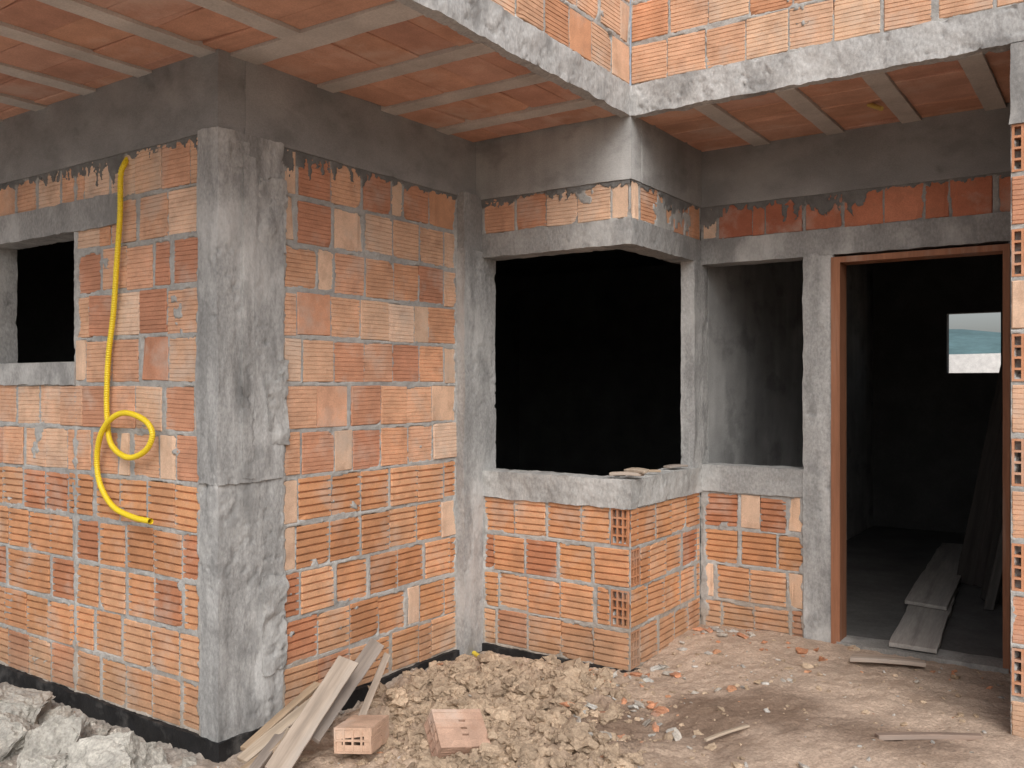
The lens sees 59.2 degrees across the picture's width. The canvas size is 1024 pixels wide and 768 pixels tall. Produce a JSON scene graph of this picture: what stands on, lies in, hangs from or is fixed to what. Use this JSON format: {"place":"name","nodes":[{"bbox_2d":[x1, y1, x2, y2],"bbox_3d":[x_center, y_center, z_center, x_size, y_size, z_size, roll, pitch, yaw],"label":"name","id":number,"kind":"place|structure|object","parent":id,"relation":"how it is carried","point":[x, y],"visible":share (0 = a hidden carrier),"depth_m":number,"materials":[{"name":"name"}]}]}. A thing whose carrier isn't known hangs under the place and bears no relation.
{"place":"outdoors","nodes":[
{"label":"outdoors","id":0,"kind":"place"},
{"bbox_2d":[0,624,1023,767],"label":"ground","id":1,"kind":"structure","parent":0,"point":[775,734],"depth_m":3.78,"materials":[{"name":"brown soil"}]},
{"bbox_2d":[0,685,196,767],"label":"concrete rubble","id":2,"kind":"object","parent":1,"relation":"on","point":[37,730],"visible":0.99,"depth_m":3.48,"materials":[{"name":"grey concrete"}]},
{"bbox_2d":[240,740,280,767],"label":"wooden plank","id":3,"kind":"object","parent":1,"relation":"on","point":[250,762],"visible":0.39,"depth_m":3.37,"materials":[{"name":"brown wood"}]},
{"bbox_2d":[249,706,298,767],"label":"wooden plank","id":4,"kind":"object","parent":1,"relation":"on","point":[263,757],"visible":0.59,"depth_m":3.38,"materials":[{"name":"brown wood"}]},
{"bbox_2d":[237,696,311,763],"bbox_3d":[-0.880,1.338,3.565,0.052,0.026,0.477,19,31,31],"label":"wooden plank","id":5,"kind":"object","parent":4,"relation":"on","point":[252,751],"visible":0.52,"depth_m":3.49,"materials":[{"name":"brown wood"}]},
{"bbox_2d":[240,681,319,750],"bbox_3d":[-0.930,1.343,3.659,0.036,0.025,0.447,12,23,25],"label":"wooden plank","id":6,"kind":"object","parent":1,"relation":"on","point":[298,700],"visible":0.75,"depth_m":3.65,"materials":[{"name":"brown wood"}]},
{"bbox_2d":[280,728,289,742],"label":"wooden plank","id":7,"kind":"object","parent":1,"relation":"on","point":[286,731],"visible":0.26,"depth_m":3.48,"materials":[{"name":"brown wood"}]},
{"bbox_2d":[265,655,358,767],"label":"wooden plank","id":8,"kind":"object","parent":7,"relation":"on","point":[290,748],"visible":1,"depth_m":3.44,"materials":[{"name":"brown wood"}]},
{"bbox_2d":[0,643,641,762],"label":"bitumen footing","id":9,"kind":"object","parent":1,"relation":"on","point":[147,729],"visible":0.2,"depth_m":3.99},
{"bbox_2d":[311,638,383,743],"bbox_3d":[-0.684,1.254,3.734,0.072,0.023,0.603,32,27,4],"label":"wooden plank","id":10,"kind":"object","parent":1,"relation":"on","point":[369,654],"visible":0.73,"depth_m":3.74,"materials":[{"name":"brown wood"}]},
{"bbox_2d":[334,715,388,753],"bbox_3d":[-0.584,1.364,3.510,0.154,0.098,0.196,-4,-7,12],"label":"hollow brick","id":11,"kind":"object","parent":1,"relation":"on","point":[361,734],"visible":1,"depth_m":3.43,"materials":[{"name":"ceramic"}]},
{"bbox_2d":[358,652,390,715],"bbox_3d":[-0.587,1.288,3.752,0.031,0.020,0.526,27,22,-2],"label":"wooden plank","id":12,"kind":"object","parent":11,"relation":"on","point":[366,704],"visible":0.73,"depth_m":3.79,"materials":[{"name":"brown wood"}]},
{"bbox_2d":[424,709,490,757],"bbox_3d":[-0.211,1.353,3.467,0.206,0.101,0.174,9,30,-25],"label":"hollow brick","id":13,"kind":"object","parent":1,"relation":"on","point":[449,732],"visible":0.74,"depth_m":3.44,"materials":[{"name":"ceramic"}]},
{"bbox_2d":[0,0,1023,742],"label":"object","id":14,"kind":"object","parent":1,"relation":"on","point":[242,420],"visible":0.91,"depth_m":4.01,"materials":[{"name":"concrete"}]},
{"bbox_2d":[609,471,643,475],"bbox_3d":[0.567,0.444,4.460,0.168,0.020,0.052,-1,0,20],"label":"wood scrap","id":15,"kind":"object","parent":14,"relation":"on","point":[627,473],"visible":0.94,"depth_m":4.44,"materials":[{"name":"beige wood"}]},
{"bbox_2d":[624,468,648,473],"bbox_3d":[0.618,0.427,4.455,0.048,0.018,0.146,-10,5,-34],"label":"wood scrap","id":16,"kind":"object","parent":15,"relation":"on","point":[641,470],"visible":0.99,"depth_m":4.43,"materials":[{"name":"beige wood"}]},
{"bbox_2d":[663,464,687,468],"bbox_3d":[0.898,0.450,4.943,0.159,0.016,0.052,0,0,-41],"label":"wood scrap","id":17,"kind":"object","parent":14,"relation":"on","point":[674,466],"visible":1,"depth_m":4.91,"materials":[{"name":"beige wood"}]},
{"bbox_2d":[831,244,1009,673],"bbox_3d":[2.038,0.350,4.519,0.821,2.021,0.133,0,0,35],"label":"door frame","id":18,"kind":"object","parent":14,"relation":"attached to","point":[838,450],"visible":0.89,"depth_m":4.68,"materials":[{"name":"brown wood"}]},
{"bbox_2d":[15,127,1020,685],"bbox_3d":[0.203,-0.351,6.122,6.200,3.822,7.921,0,0,35],"label":"dark room interior","id":19,"kind":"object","parent":1,"relation":"on","point":[587,359],"visible":0.16,"depth_m":8.49,"materials":[{"name":"paint"}]},
{"bbox_2d":[0,49,1010,207],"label":"ring beams","id":20,"kind":"structure","parent":19,"relation":"on","point":[185,98],"depth_m":4.42,"materials":[{"name":"concrete"}]},
{"bbox_2d":[0,0,1006,145],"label":"ceiling joists","id":21,"kind":"object","parent":20,"relation":"on","point":[291,40],"visible":0.81,"depth_m":3.71,"materials":[{"name":"grey concrete"}]},
{"bbox_2d":[0,0,1010,151],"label":"ceiling clay tiles","id":22,"kind":"object","parent":19,"relation":"on","point":[938,88],"visible":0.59,"depth_m":3.81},
{"bbox_2d":[867,103,883,110],"bbox_3d":[1.695,-1.295,4.205,0.084,0.063,0.067,0,0,35],"label":"ceiling conduit stub","id":23,"kind":"object","parent":22,"relation":"in","point":[876,106],"visible":1,"depth_m":4.19,"materials":[{"name":"yellow plastic"}]},
{"bbox_2d":[0,0,1023,737],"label":"bricks","id":24,"kind":"object","parent":19,"relation":"on","point":[148,310],"visible":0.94,"depth_m":4.22,"materials":[{"name":"brick"}]},
{"bbox_2d":[94,157,155,523],"bbox_3d":[-1.645,-0.209,3.856,0.457,1.569,0.107,0,0,35],"label":"yellow corrugated conduit","id":25,"kind":"object","parent":24,"relation":"attached to","point":[106,427],"visible":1,"depth_m":3.89,"materials":[{"name":"plastic"}]},
{"bbox_2d":[0,0,1023,734],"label":"mortar joints","id":26,"kind":"object","parent":19,"relation":"on","point":[822,204],"visible":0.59,"depth_m":4.23,"materials":[{"name":"grey concrete"}]},
{"bbox_2d":[706,260,872,539],"bbox_3d":[2.272,0.043,6.889,0.024,2.679,4.035,0,0,35],"label":"plastered partition","id":27,"kind":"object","parent":19,"relation":"on","point":[755,339],"visible":0.41,"depth_m":6.17,"materials":[{"name":"paint"}]},
{"bbox_2d":[836,635,1008,673],"bbox_3d":[2.053,1.368,4.520,0.788,0.070,0.177,0,0,35],"label":"door threshold","id":28,"kind":"object","parent":19,"relation":"on","point":[983,663],"depth_m":4.45,"materials":[{"name":"grey concrete"}]},
{"bbox_2d":[889,588,957,653],"bbox_3d":[2.387,1.319,5.177,0.234,0.026,1.578,0,0,30],"label":"floor plank","id":29,"kind":"object","parent":19,"relation":"on","point":[920,628],"visible":0.73,"depth_m":4.79,"materials":[{"name":"grey wood"}]},
{"bbox_2d":[905,543,962,610],"bbox_3d":[3.019,1.299,6.290,0.253,0.026,2.455,0,0,30],"label":"floor plank","id":30,"kind":"object","parent":19,"relation":"on","point":[936,584],"visible":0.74,"depth_m":5.86,"materials":[{"name":"grey wood"}]},
{"bbox_2d":[957,356,1002,585],"bbox_3d":[3.274,0.415,6.121,0.124,1.919,0.029,12,-5,27],"label":"leaning board","id":31,"kind":"object","parent":19,"relation":"on","point":[967,565],"visible":0.46,"depth_m":6.09,"materials":[{"name":"brown wood"}]},
{"bbox_2d":[973,409,1002,587],"bbox_3d":[3.290,0.385,5.987,0.125,1.989,0.031,12,-6,3],"label":"leaning board","id":32,"kind":"object","parent":19,"relation":"on","point":[996,484],"visible":0.34,"depth_m":5.93,"materials":[{"name":"brown wood"}]},
{"bbox_2d":[980,485,1002,603],"bbox_3d":[3.150,0.571,5.659,0.103,1.656,0.029,16,-10,6],"label":"leaning board","id":33,"kind":"object","parent":19,"relation":"on","point":[995,539],"visible":0.31,"depth_m":5.56,"materials":[{"name":"brown wood"}]},
{"bbox_2d":[983,524,1002,610],"bbox_3d":[3.053,0.695,5.483,0.053,1.410,0.030,17,-12,12],"label":"leaning board","id":34,"kind":"object","parent":19,"relation":"on","point":[992,590],"visible":0.48,"depth_m":5.37,"materials":[{"name":"brown wood"}]},
{"bbox_2d":[219,635,996,767],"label":"soil clods","id":35,"kind":"object","parent":1,"relation":"on","point":[565,682],"visible":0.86,"depth_m":3.80,"materials":[{"name":"brown soil"}]},
{"bbox_2d":[216,626,1004,767],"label":"construction debris fragments","id":36,"kind":"object","parent":1,"relation":"on","point":[658,711],"visible":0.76,"depth_m":4.03,"materials":[{"name":"stone"}]},
{"bbox_2d":[704,724,749,741],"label":"wooden plank","id":37,"kind":"object","parent":1,"relation":"on","point":[717,735],"visible":1,"depth_m":3.54,"materials":[{"name":"brown wood"}]},
{"bbox_2d":[850,654,925,666],"bbox_3d":[1.809,1.331,4.351,0.339,0.024,0.078,-1,0,16],"label":"wooden plank","id":38,"kind":"object","parent":1,"relation":"on","point":[888,659],"visible":1,"depth_m":4.33,"materials":[{"name":"brown wood"}]},
{"bbox_2d":[875,732,982,740],"bbox_3d":[1.589,1.343,3.434,0.400,0.024,0.031,0,0,1],"label":"wooden plank","id":39,"kind":"object","parent":1,"relation":"on","point":[884,736],"visible":1,"depth_m":3.42,"materials":[{"name":"brown wood"}]},
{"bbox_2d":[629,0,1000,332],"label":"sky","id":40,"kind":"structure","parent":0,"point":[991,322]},
{"bbox_2d":[949,329,1000,353],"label":"background hill","id":41,"kind":"structure","parent":0,"point":[963,341],"depth_m":80.53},
{"bbox_2d":[949,353,1000,372],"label":"neighbour wall","id":42,"kind":"structure","parent":0,"point":[976,363],"depth_m":12.55,"materials":[{"name":"white paint"}]}
]}

